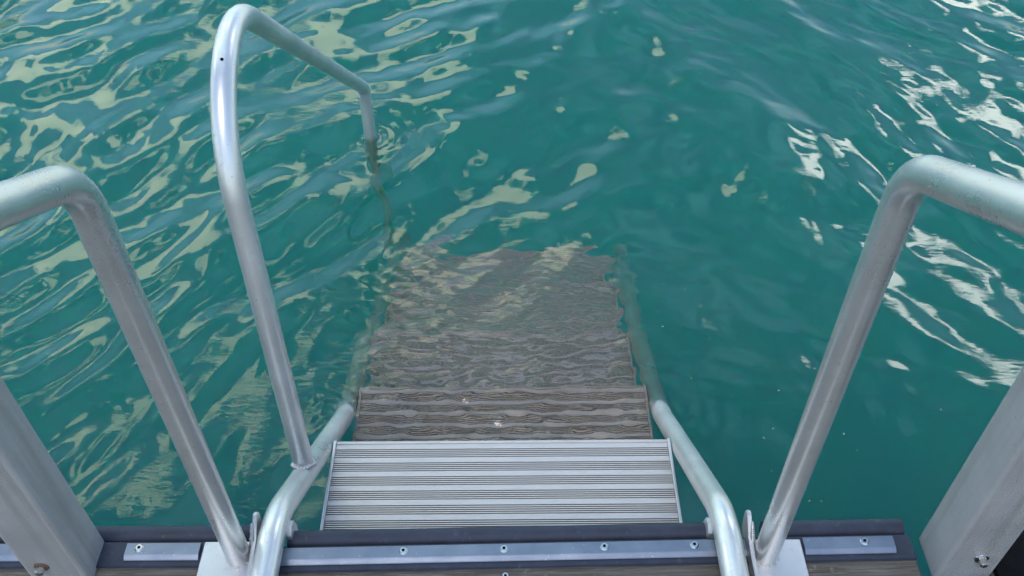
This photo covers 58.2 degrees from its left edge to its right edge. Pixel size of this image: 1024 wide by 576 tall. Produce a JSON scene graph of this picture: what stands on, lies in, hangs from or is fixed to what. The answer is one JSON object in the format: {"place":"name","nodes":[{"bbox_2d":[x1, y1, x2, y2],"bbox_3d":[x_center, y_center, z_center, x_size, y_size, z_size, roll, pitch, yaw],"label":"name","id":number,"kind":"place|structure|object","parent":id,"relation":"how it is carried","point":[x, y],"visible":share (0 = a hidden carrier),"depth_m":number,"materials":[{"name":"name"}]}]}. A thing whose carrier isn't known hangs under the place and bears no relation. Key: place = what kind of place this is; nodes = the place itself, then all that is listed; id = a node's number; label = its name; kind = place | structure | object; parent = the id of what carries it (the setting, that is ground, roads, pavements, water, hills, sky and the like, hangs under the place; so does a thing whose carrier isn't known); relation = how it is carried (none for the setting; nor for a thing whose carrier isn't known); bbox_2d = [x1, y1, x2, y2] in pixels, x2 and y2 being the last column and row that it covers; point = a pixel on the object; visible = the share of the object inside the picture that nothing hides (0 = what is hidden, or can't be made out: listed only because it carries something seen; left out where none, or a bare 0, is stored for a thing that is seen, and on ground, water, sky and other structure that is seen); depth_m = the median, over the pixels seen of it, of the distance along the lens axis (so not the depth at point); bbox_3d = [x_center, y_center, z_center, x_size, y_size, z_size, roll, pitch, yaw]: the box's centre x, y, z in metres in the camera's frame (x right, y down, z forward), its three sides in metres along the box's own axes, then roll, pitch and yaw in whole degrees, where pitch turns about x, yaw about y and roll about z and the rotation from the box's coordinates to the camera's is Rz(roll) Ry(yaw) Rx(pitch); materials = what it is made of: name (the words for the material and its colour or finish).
{"place":"outdoors","nodes":[
{"label":"outdoors","id":0,"kind":"place"},
{"bbox_2d":[0,560,994,575],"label":"deck","id":1,"kind":"structure","parent":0,"point":[883,568],"depth_m":1.61,"materials":[{"name":"brown wood"}]},
{"bbox_2d":[0,376,103,575],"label":"railing post","id":2,"kind":"object","parent":1,"relation":"on","point":[47,527],"visible":1,"depth_m":1.47,"materials":[{"name":"metal"}]},
{"bbox_2d":[0,165,261,575],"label":"handrail","id":3,"kind":"object","parent":1,"relation":"on","point":[78,195],"visible":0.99,"depth_m":1.18,"materials":[{"name":"metal"}]},
{"bbox_2d":[0,518,916,572],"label":"edge bumper","id":4,"kind":"object","parent":1,"relation":"attached to","point":[414,549],"visible":0.83,"depth_m":1.63,"materials":[{"name":"black rubber"}]},
{"bbox_2d":[210,4,748,575],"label":"boarding ladder","id":5,"kind":"object","parent":1,"relation":"attached to","point":[472,484],"visible":0.61,"depth_m":1.94,"materials":[{"name":"metal"}]},
{"bbox_2d":[742,155,1023,575],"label":"handrail","id":6,"kind":"object","parent":1,"relation":"on","point":[984,195],"visible":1,"depth_m":1.14,"materials":[{"name":"metal"}]},
{"bbox_2d":[919,366,1023,575],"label":"railing post","id":7,"kind":"object","parent":1,"relation":"on","point":[975,526],"visible":1,"depth_m":1.48,"materials":[{"name":"metal"}]},
{"bbox_2d":[993,530,1023,575],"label":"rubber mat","id":8,"kind":"object","parent":1,"relation":"on","point":[1011,563],"depth_m":1.60,"materials":[{"name":"black rubber"}]},
{"bbox_2d":[0,0,1023,575],"bbox_3d":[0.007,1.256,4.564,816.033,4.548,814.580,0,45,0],"label":"water","id":9,"kind":"structure","parent":0,"point":[530,218],"depth_m":2.81,"materials":[{"name":"teal liquid"}]},
{"bbox_2d":[115,105,937,518],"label":"floating specks","id":10,"kind":"object","parent":9,"relation":"on","point":[777,437],"visible":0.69,"depth_m":2.44,"materials":[{"name":"grey"}]}
]}

